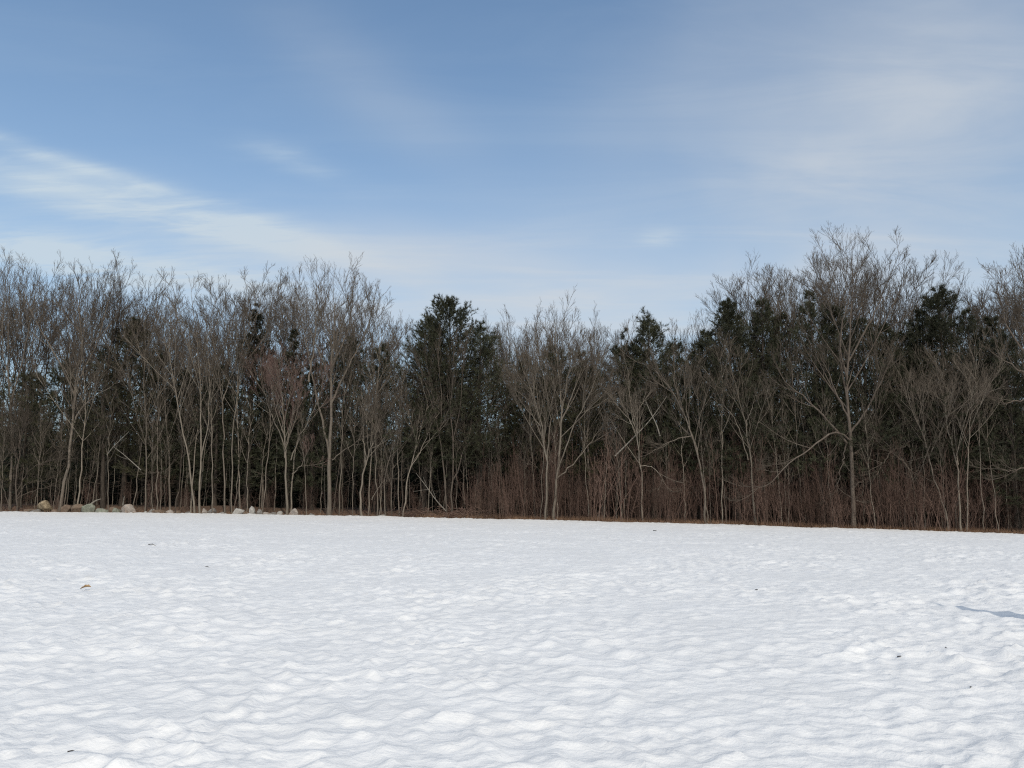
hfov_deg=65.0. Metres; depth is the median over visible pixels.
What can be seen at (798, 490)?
evergreen tree
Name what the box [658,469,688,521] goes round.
brush shrub
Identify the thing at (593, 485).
evergreen tree
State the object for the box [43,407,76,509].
sapling
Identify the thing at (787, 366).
bare tree
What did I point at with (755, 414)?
sapling
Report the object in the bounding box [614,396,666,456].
tree branch
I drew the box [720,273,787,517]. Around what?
bare tree
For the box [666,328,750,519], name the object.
evergreen tree
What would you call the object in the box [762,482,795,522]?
brush shrub
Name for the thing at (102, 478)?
bare tree
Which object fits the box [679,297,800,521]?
evergreen tree
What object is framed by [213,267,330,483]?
bare tree
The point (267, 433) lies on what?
sapling
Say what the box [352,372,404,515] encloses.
bare tree
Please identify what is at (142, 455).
sapling
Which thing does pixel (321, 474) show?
evergreen tree
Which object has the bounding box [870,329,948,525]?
evergreen tree
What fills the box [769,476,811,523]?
brush shrub
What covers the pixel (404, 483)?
evergreen tree
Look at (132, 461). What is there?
sapling
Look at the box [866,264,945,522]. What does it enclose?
bare tree
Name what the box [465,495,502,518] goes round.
brush shrub
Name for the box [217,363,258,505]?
sapling
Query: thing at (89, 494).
brush shrub
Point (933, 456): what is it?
sapling
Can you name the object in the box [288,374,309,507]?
sapling
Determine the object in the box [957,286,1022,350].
bare tree
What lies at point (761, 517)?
brush shrub
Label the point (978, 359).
bare tree
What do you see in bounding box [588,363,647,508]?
bare tree
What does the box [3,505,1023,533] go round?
dry grass
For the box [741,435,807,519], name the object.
evergreen tree
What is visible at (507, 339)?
bare tree
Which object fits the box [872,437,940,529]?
brush shrub
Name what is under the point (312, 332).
bare tree
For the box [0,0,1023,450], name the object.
sky
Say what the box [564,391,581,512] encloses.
sapling
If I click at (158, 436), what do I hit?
sapling
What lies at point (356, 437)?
sapling
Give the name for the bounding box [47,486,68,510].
brush shrub
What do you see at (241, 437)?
sapling
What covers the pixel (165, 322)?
bare tree
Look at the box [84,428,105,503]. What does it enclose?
sapling
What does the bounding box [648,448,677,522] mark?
brush shrub
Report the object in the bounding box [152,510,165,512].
boulder
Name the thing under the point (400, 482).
evergreen tree
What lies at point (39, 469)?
evergreen tree
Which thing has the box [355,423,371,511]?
sapling
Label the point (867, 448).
sapling
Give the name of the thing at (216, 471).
evergreen tree
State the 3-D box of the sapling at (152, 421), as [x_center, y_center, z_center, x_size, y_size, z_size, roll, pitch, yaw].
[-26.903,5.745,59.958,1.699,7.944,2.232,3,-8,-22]
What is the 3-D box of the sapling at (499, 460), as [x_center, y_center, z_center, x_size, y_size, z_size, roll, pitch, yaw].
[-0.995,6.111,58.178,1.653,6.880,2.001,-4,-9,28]
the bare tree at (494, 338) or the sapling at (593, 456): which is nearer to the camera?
the sapling at (593, 456)
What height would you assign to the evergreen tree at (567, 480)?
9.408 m
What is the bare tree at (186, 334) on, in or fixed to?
on the ground at (138, 508)
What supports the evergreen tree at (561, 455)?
on the ground at (138, 508)
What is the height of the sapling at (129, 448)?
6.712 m
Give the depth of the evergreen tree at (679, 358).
56.61 m
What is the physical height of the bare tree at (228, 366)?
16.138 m
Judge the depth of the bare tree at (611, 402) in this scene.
64.81 m
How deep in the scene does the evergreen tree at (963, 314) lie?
54.42 m
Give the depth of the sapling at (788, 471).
52.81 m
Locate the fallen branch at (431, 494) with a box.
[413,473,445,510]
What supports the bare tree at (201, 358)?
on the ground at (138, 508)
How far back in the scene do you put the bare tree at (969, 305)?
60.62 m
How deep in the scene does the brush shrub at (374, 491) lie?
57.79 m
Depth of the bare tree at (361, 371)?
65.90 m
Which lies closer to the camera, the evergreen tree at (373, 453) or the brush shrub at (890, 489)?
the brush shrub at (890, 489)
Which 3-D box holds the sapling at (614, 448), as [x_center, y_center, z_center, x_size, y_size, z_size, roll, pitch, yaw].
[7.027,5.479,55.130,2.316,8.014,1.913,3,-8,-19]
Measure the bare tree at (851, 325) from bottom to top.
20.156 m
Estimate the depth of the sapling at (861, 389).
53.70 m
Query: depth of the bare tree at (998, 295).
50.95 m
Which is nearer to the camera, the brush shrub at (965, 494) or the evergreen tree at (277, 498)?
the brush shrub at (965, 494)
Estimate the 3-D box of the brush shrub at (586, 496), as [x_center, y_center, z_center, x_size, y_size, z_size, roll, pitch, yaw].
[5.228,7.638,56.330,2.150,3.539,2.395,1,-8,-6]
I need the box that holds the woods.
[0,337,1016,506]
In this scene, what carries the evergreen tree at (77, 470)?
on the ground at (138, 508)
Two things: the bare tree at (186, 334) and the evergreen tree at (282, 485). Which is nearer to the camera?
the evergreen tree at (282, 485)
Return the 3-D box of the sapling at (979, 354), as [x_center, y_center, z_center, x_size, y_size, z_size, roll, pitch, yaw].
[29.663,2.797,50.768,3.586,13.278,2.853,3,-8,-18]
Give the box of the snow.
[0,511,1023,767]
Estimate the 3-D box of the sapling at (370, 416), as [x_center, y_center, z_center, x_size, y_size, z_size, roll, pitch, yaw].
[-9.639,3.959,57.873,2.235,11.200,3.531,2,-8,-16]
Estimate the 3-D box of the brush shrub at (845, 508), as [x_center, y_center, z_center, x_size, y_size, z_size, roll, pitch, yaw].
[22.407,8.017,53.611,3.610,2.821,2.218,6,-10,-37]
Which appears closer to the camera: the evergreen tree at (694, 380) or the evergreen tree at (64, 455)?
the evergreen tree at (694, 380)
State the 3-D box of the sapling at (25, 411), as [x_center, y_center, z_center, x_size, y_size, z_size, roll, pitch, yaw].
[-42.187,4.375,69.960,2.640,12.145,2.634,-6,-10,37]
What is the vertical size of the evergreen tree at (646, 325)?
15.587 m
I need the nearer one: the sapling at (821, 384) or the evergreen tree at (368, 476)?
the sapling at (821, 384)
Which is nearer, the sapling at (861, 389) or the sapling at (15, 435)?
the sapling at (861, 389)
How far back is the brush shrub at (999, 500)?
52.19 m
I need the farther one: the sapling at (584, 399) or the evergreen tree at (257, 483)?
the evergreen tree at (257, 483)
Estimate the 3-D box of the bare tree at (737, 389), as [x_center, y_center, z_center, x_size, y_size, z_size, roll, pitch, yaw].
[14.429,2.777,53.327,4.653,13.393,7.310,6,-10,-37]
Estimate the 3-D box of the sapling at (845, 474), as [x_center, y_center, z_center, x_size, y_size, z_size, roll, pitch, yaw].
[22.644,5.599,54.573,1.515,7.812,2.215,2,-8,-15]
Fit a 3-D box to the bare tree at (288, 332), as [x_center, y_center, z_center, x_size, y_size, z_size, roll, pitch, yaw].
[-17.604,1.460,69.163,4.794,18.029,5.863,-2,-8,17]
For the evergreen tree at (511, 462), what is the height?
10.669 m
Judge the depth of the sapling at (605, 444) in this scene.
57.27 m
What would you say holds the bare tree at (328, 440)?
on the ground at (138, 508)
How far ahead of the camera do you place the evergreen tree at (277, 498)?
65.42 m
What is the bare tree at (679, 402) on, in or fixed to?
on the ground at (138, 508)
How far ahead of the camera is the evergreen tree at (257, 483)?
66.54 m
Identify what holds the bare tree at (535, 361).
on the ground at (138, 508)
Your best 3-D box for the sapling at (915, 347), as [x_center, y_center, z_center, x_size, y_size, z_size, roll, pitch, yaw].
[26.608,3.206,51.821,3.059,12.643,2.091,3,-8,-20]
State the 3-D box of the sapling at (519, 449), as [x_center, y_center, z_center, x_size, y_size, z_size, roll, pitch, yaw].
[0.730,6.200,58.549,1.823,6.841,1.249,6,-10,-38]
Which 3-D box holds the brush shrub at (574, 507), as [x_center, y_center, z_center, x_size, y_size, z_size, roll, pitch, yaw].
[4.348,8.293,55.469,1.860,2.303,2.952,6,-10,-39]
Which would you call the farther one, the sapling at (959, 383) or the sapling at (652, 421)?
the sapling at (652, 421)
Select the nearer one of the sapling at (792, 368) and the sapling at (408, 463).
the sapling at (792, 368)
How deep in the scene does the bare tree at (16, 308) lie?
71.14 m
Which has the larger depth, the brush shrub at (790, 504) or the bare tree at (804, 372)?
the bare tree at (804, 372)
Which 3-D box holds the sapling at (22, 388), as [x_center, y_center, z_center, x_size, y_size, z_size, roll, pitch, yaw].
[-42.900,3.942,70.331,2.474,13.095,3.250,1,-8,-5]
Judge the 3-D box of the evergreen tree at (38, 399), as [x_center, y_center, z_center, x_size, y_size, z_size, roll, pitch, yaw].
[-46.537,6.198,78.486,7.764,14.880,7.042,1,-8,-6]
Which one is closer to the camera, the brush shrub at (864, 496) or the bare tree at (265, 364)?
the brush shrub at (864, 496)
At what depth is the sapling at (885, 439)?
53.87 m
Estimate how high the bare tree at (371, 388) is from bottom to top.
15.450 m
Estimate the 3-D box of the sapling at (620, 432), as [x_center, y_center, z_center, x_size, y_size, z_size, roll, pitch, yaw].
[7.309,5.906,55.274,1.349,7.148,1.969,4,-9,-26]
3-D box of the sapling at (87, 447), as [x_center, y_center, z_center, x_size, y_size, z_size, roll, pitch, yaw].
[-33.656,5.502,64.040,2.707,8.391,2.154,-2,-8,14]
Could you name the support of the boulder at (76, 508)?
on the ground at (138, 508)
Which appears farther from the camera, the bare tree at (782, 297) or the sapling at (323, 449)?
the bare tree at (782, 297)
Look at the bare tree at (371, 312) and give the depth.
60.54 m
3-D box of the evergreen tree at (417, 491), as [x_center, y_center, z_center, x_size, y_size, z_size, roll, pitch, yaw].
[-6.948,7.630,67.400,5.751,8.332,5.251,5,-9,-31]
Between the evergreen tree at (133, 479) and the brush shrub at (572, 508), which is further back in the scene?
the evergreen tree at (133, 479)
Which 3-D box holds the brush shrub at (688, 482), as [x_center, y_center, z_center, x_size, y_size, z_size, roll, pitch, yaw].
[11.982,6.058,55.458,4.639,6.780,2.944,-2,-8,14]
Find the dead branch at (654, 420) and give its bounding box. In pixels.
[645,400,660,435]
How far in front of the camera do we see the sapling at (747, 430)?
55.15 m
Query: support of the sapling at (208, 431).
on the ground at (138, 508)
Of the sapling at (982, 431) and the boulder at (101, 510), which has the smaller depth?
the sapling at (982, 431)
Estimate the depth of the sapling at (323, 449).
59.15 m
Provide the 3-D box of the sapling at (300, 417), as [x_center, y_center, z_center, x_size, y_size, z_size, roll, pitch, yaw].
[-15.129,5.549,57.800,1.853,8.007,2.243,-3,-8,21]
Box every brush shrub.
[22,487,41,506]
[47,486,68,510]
[75,477,107,505]
[119,476,137,506]
[143,462,174,508]
[176,489,202,512]
[178,482,195,510]
[229,493,261,510]
[252,481,275,512]
[298,476,317,511]
[323,484,347,510]
[355,483,376,511]
[357,462,404,514]
[395,482,427,515]
[434,484,457,514]
[440,482,491,514]
[455,468,492,514]
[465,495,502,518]
[471,454,507,515]
[478,463,498,518]
[482,433,540,518]
[483,469,553,518]
[492,455,528,518]
[500,485,515,518]
[508,453,543,518]
[514,460,565,514]
[521,421,575,516]
[529,453,583,516]
[529,454,572,519]
[534,428,577,519]
[540,465,600,519]
[559,491,587,518]
[569,417,648,521]
[569,472,635,517]
[571,486,607,517]
[573,472,598,518]
[576,423,637,515]
[577,454,598,518]
[586,447,647,516]
[619,474,645,517]
[621,462,695,521]
[623,431,656,521]
[624,460,691,522]
[627,470,662,521]
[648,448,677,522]
[651,429,718,520]
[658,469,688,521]
[667,423,738,521]
[671,474,695,521]
[675,436,719,521]
[686,474,731,519]
[688,474,756,519]
[690,469,746,519]
[691,458,736,519]
[710,407,787,522]
[719,480,732,519]
[729,460,759,522]
[730,433,783,525]
[735,474,808,525]
[749,436,787,523]
[749,455,834,526]
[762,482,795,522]
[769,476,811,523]
[781,448,817,524]
[781,470,832,524]
[786,462,840,527]
[796,475,850,525]
[801,485,860,527]
[802,434,844,526]
[812,471,884,524]
[818,496,860,527]
[826,450,891,527]
[837,488,875,523]
[841,482,898,527]
[847,457,880,523]
[848,434,910,528]
[855,428,911,528]
[867,489,923,528]
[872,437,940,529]
[881,456,973,531]
[882,442,963,527]
[884,400,978,530]
[888,458,944,527]
[891,463,941,530]
[902,467,1002,530]
[914,467,993,529]
[917,448,998,528]
[928,418,1023,529]
[930,474,1001,531]
[939,484,1004,528]
[960,450,998,528]
[966,448,1017,530]
[977,435,1023,529]
[991,499,1023,524]
[993,484,1023,533]
[999,456,1023,531]
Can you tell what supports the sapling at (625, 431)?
on the ground at (138, 508)
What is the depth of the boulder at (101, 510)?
60.00 m
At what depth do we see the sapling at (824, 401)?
52.46 m
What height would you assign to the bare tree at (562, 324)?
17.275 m
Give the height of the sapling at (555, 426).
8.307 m
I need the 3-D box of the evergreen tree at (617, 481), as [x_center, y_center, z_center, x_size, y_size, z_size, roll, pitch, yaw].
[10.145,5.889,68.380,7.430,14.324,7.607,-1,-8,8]
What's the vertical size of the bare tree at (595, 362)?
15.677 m
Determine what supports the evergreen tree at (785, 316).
on the ground at (138, 508)
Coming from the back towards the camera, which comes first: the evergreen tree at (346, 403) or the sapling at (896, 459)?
the evergreen tree at (346, 403)
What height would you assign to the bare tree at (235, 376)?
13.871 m
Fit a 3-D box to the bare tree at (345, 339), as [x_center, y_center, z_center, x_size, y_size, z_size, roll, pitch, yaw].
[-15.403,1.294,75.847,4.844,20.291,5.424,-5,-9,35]
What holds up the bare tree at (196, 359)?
on the ground at (138, 508)
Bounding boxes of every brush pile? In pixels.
[389,503,439,516]
[421,502,492,518]
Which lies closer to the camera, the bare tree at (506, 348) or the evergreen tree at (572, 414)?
the evergreen tree at (572, 414)
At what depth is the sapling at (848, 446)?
52.85 m
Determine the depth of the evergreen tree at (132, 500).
73.21 m
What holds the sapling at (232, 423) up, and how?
on the ground at (138, 508)
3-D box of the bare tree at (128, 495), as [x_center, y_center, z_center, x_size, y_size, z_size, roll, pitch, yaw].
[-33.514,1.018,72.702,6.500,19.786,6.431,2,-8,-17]
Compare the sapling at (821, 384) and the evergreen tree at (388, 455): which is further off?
the evergreen tree at (388, 455)
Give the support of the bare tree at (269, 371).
on the ground at (138, 508)
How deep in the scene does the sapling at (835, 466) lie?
53.39 m
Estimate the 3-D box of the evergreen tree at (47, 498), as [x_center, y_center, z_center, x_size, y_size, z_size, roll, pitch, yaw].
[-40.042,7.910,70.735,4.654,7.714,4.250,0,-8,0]
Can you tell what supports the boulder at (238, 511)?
on the ground at (138, 508)
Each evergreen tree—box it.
[0,369,81,505]
[0,372,50,503]
[0,375,64,502]
[0,450,8,499]
[10,357,100,504]
[20,419,65,502]
[31,434,76,504]
[36,420,84,502]
[50,398,95,503]
[57,343,150,504]
[62,316,182,505]
[63,382,144,504]
[70,398,131,502]
[111,347,199,506]
[118,385,184,504]
[118,440,158,503]
[132,368,211,505]
[147,370,222,506]
[160,367,243,505]
[170,384,235,505]
[172,364,254,505]
[187,387,277,505]
[205,435,244,505]
[212,303,286,508]
[226,348,303,507]
[226,421,270,505]
[230,421,280,505]
[241,424,299,507]
[249,328,332,507]
[270,422,303,506]
[271,430,332,507]
[272,363,351,509]
[284,410,337,507]
[292,337,387,508]
[301,433,353,507]
[303,362,394,507]
[338,342,416,511]
[344,421,373,507]
[345,425,394,507]
[347,408,403,504]
[366,453,401,507]
[376,294,528,512]
[380,313,482,512]
[382,392,440,508]
[382,449,419,507]
[392,437,457,509]
[410,381,487,511]
[418,384,501,510]
[427,320,524,512]
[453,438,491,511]
[469,372,566,510]
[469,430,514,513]
[482,353,566,514]
[490,411,542,512]
[497,385,567,513]
[512,374,592,508]
[516,379,595,512]
[519,344,593,515]
[540,350,618,515]
[550,422,585,510]
[551,367,626,507]
[560,425,618,515]
[578,376,619,510]
[579,326,658,516]
[601,305,701,518]
[601,375,649,513]
[604,338,672,517]
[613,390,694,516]
[636,422,694,515]
[643,339,716,518]
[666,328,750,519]
[666,350,730,518]
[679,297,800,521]
[693,420,743,516]
[706,366,813,520]
[712,297,812,521]
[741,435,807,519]
[748,311,824,520]
[760,289,872,523]
[760,375,825,518]
[777,406,826,519]
[783,363,885,521]
[786,304,895,522]
[809,317,919,525]
[827,435,890,522]
[851,322,946,525]
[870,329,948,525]
[886,283,1023,528]
[888,308,981,526]
[891,386,981,522]
[899,372,949,521]
[925,307,1023,526]
[926,421,993,525]
[954,313,1023,528]
[954,332,1023,530]
[988,365,1023,523]
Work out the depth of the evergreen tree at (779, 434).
69.32 m
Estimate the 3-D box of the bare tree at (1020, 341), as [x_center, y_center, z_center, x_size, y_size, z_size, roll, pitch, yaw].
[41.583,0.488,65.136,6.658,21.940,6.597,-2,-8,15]
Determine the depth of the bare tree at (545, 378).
62.71 m
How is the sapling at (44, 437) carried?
on the ground at (138, 508)
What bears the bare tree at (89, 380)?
on the ground at (138, 508)
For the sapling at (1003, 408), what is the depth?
52.59 m
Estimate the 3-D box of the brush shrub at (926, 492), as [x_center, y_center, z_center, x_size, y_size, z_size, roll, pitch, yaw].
[27.305,6.350,53.560,5.701,6.461,5.428,6,-10,-40]
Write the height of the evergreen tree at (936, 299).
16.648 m
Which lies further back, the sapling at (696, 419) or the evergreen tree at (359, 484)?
the evergreen tree at (359, 484)
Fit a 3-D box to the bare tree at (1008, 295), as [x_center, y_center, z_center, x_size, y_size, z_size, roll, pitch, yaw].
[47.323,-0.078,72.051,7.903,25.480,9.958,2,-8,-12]
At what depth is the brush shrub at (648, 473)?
55.04 m
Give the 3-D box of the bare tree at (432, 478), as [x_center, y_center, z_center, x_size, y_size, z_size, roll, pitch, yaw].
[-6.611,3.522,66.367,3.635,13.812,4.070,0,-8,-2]
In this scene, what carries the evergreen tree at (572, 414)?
on the ground at (138, 508)
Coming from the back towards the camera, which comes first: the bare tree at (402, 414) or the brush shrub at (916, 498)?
the bare tree at (402, 414)
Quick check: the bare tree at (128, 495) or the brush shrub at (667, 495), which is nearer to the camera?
the brush shrub at (667, 495)
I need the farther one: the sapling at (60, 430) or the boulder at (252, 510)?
the sapling at (60, 430)
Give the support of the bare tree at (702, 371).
on the ground at (138, 508)
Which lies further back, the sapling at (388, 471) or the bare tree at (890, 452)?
the sapling at (388, 471)
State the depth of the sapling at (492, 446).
57.10 m
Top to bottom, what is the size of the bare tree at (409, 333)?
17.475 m
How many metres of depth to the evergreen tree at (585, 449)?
73.00 m
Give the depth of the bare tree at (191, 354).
70.28 m
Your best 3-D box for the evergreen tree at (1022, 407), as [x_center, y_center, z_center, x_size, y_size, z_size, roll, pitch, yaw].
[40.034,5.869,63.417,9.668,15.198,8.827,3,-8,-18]
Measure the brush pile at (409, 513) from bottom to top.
1.086 m
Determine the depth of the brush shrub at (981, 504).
52.44 m
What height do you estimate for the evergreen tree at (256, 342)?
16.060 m
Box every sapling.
[0,399,17,511]
[0,405,13,480]
[0,422,15,473]
[5,378,44,508]
[5,379,27,481]
[7,390,25,488]
[10,355,38,476]
[11,366,39,503]
[18,421,36,504]
[23,415,39,502]
[29,402,59,500]
[30,398,56,508]
[32,434,46,508]
[39,403,65,504]
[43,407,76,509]
[48,434,67,508]
[50,396,84,503]
[53,360,89,503]
[57,363,95,504]
[65,434,84,500]
[77,405,99,502]
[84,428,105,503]
[85,368,110,501]
[87,379,122,499]
[87,380,123,504]
[98,384,126,511]
[99,398,118,479]
[106,404,124,505]
[110,385,126,504]
[117,428,137,475]
[118,373,148,504]
[128,438,141,500]
[129,407,147,505]
[130,352,154,504]
[131,383,157,506]
[137,350,175,509]
[142,387,177,509]
[142,410,164,509]
[153,432,177,490]
[168,384,204,512]
[170,380,210,506]
[174,374,215,505]
[175,374,201,506]
[178,393,205,498]
[185,386,228,491]
[197,344,226,512]
[203,403,221,505]
[203,404,225,505]
[216,357,243,504]
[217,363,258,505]
[217,374,257,505]
[218,363,235,504]
[221,421,237,505]
[230,394,252,509]
[240,387,263,511]
[253,352,286,511]
[254,389,284,508]
[256,348,294,510]
[260,423,270,499]
[272,376,288,507]
[277,358,295,507]
[287,406,315,514]
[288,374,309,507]
[294,380,325,510]
[309,393,333,512]
[315,381,341,510]
[321,328,366,512]
[323,331,359,515]
[323,393,341,468]
[336,433,351,511]
[340,381,373,515]
[344,431,356,510]
[349,424,359,507]
[351,385,369,508]
[355,313,405,515]
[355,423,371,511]
[365,364,389,515]
[366,374,381,508]
[370,406,395,512]
[380,352,406,510]
[381,377,390,509]
[382,403,400,513]
[382,424,397,509]
[383,363,414,513]
[386,363,421,515]
[392,396,418,512]
[395,365,433,514]
[400,415,415,508]
[403,379,431,508]
[411,397,433,511]
[422,353,450,512]
[424,444,443,514]
[433,413,451,514]
[435,374,458,511]
[438,383,474,510]
[448,397,484,506]
[449,413,470,510]
[457,401,482,505]
[462,377,486,510]
[465,365,492,470]
[474,417,503,491]
[477,361,505,514]
[477,432,488,513]
[481,394,497,508]
[486,395,502,513]
[489,426,508,511]
[490,416,503,513]
[495,370,516,509]
[501,388,531,513]
[503,327,548,514]
[508,423,525,511]
[517,375,552,516]
[517,435,530,517]
[519,403,546,516]
[526,345,567,519]
[538,346,566,507]
[541,403,574,517]
[541,448,552,515]
[549,374,570,502]
[560,425,573,511]
[561,418,573,515]
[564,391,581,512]
[566,359,611,516]
[567,358,600,512]
[574,368,596,515]
[587,364,621,519]
[589,434,600,517]
[597,394,612,514]
[600,406,625,519]
[602,350,633,516]
[611,411,632,515]
[611,423,628,517]
[611,435,621,516]
[614,370,636,512]
[620,313,647,480]
[638,398,672,517]
[641,381,665,475]
[645,368,669,518]
[660,427,681,506]
[663,383,708,520]
[683,395,702,518]
[684,370,713,521]
[688,359,710,518]
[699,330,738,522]
[700,425,718,522]
[706,414,729,523]
[719,351,753,519]
[728,370,740,520]
[730,357,774,505]
[733,392,769,487]
[747,426,759,519]
[753,431,778,513]
[758,375,784,522]
[766,425,790,514]
[771,399,800,520]
[777,374,800,518]
[778,337,818,523]
[781,441,793,524]
[793,406,823,522]
[799,334,844,512]
[808,388,847,522]
[821,421,846,520]
[822,421,848,523]
[828,429,849,525]
[832,413,869,524]
[836,350,878,526]
[837,414,856,520]
[854,317,902,527]
[857,398,885,528]
[869,403,905,517]
[877,337,917,524]
[886,412,913,526]
[897,403,934,529]
[901,340,948,528]
[920,399,942,527]
[924,346,986,528]
[924,388,948,530]
[948,429,966,506]
[949,327,1008,529]
[957,360,1018,531]
[965,339,996,527]
[982,351,1023,519]
[984,411,1003,519]
[987,414,1016,530]
[990,338,1023,524]
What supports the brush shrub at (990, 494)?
on the ground at (138, 508)
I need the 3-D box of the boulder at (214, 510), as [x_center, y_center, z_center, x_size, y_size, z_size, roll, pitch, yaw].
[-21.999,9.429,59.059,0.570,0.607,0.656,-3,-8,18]
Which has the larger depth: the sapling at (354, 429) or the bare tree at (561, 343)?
the bare tree at (561, 343)
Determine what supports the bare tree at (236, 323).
on the ground at (138, 508)
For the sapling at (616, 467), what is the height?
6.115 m
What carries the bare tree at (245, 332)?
on the ground at (138, 508)
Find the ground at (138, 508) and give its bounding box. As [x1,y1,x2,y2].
[0,460,1012,532]
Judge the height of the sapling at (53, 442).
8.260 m
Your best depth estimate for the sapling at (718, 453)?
54.07 m
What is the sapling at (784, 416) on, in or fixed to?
on the ground at (138, 508)
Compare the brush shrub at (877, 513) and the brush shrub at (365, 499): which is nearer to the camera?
the brush shrub at (877, 513)
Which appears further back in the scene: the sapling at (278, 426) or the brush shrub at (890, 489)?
the sapling at (278, 426)
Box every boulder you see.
[37,500,52,510]
[61,504,71,511]
[71,504,83,511]
[81,504,95,511]
[95,508,107,511]
[121,504,136,512]
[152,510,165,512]
[207,508,216,512]
[232,508,244,513]
[249,506,255,513]
[289,508,297,514]
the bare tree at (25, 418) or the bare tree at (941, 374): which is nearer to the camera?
the bare tree at (941, 374)
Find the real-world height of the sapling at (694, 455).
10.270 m
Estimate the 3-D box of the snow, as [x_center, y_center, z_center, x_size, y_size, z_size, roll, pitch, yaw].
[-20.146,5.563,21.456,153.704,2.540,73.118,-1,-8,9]
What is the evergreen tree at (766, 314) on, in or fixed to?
on the ground at (138, 508)
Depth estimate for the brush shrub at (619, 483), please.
57.58 m
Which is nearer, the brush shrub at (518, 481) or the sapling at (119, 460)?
the brush shrub at (518, 481)
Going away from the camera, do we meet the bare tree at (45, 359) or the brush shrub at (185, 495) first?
the brush shrub at (185, 495)
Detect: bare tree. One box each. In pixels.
[0,248,58,508]
[0,249,69,397]
[0,255,49,383]
[0,263,67,494]
[0,278,60,496]
[0,280,91,502]
[0,293,71,435]
[0,302,36,484]
[0,391,79,510]
[1,310,26,375]
[8,259,134,511]
[10,304,88,500]
[26,260,117,496]
[30,344,111,503]
[33,248,169,508]
[36,313,113,502]
[42,297,116,460]
[42,321,99,486]
[55,259,128,503]
[65,263,176,483]
[73,282,156,490]
[89,314,170,494]
[91,304,151,443]
[95,285,185,511]
[106,287,176,503]
[115,267,239,512]
[120,288,202,508]
[127,287,219,501]
[139,313,211,499]
[145,317,194,498]
[156,325,244,413]
[164,300,217,382]
[169,308,214,459]
[171,323,228,419]
[182,261,280,512]
[182,273,266,512]
[189,308,251,386]
[202,284,279,423]
[205,267,292,507]
[205,275,267,394]
[206,334,257,508]
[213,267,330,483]
[216,315,279,490]
[234,337,291,424]
[235,337,293,501]
[240,336,339,514]
[249,251,391,515]
[252,282,328,377]
[272,271,344,407]
[273,306,330,446]
[288,332,363,507]
[289,303,377,507]
[298,293,376,498]
[308,335,395,505]
[311,297,347,404]
[320,309,396,508]
[327,299,376,436]
[336,274,414,469]
[352,342,394,482]
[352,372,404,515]
[357,372,424,515]
[371,341,408,497]
[384,319,424,508]
[390,355,424,508]
[397,368,457,516]
[406,321,488,516]
[412,374,445,509]
[422,328,465,492]
[439,358,484,504]
[453,325,507,465]
[466,309,514,470]
[477,330,524,509]
[486,304,533,458]
[487,309,534,440]
[497,285,622,519]
[501,296,567,514]
[503,323,577,514]
[521,305,576,482]
[533,311,584,510]
[557,350,601,512]
[559,335,623,516]
[565,304,617,493]
[565,329,619,508]
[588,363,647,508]
[590,331,622,512]
[598,310,657,511]
[599,341,689,521]
[617,335,721,522]
[639,324,699,516]
[646,349,683,514]
[657,336,683,515]
[662,309,718,500]
[674,341,726,434]
[686,316,735,413]
[695,251,791,509]
[695,313,753,518]
[697,327,778,524]
[700,337,737,518]
[718,221,930,527]
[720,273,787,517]
[722,273,789,516]
[732,319,789,520]
[746,264,827,478]
[747,290,827,520]
[748,246,846,487]
[753,282,832,520]
[765,305,817,428]
[781,311,848,520]
[787,228,884,480]
[791,231,963,522]
[793,253,893,520]
[807,253,871,514]
[813,272,884,501]
[816,256,886,453]
[835,295,902,413]
[837,275,943,523]
[843,323,927,398]
[845,402,939,527]
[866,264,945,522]
[874,259,964,499]
[879,347,983,528]
[904,269,992,393]
[906,316,950,523]
[917,327,1017,531]
[932,282,989,375]
[938,290,1023,521]
[942,271,1023,356]
[946,317,1010,526]
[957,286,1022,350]
[962,311,1013,527]
[967,259,1023,397]
[967,285,1023,424]
[968,250,1023,479]
[972,245,1023,339]
[995,269,1023,378]
[1005,292,1023,337]
[1009,242,1023,345]
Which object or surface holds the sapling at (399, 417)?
on the ground at (138, 508)
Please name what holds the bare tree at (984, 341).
on the ground at (138, 508)
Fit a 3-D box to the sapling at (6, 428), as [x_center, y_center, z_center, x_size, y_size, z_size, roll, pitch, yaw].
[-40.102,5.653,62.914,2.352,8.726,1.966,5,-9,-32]
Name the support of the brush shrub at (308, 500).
on the ground at (138, 508)
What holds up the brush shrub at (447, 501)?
on the ground at (138, 508)
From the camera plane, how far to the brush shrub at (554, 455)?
57.06 m
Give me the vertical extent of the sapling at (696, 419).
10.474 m
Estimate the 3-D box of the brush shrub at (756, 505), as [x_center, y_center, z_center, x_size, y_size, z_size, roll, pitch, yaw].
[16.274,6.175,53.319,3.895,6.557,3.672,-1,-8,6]
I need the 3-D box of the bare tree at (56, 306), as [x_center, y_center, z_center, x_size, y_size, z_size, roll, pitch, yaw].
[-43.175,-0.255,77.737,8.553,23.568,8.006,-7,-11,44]
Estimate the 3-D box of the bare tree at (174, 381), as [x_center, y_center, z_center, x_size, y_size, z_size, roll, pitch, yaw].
[-24.248,0.607,61.209,7.452,18.587,9.841,-2,-8,18]
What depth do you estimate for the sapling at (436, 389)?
57.98 m
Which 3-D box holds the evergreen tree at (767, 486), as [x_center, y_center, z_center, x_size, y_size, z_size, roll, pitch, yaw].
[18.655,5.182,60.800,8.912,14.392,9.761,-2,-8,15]
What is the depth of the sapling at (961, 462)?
52.26 m
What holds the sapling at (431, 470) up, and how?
on the ground at (138, 508)
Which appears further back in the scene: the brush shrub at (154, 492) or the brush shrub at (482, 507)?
the brush shrub at (154, 492)

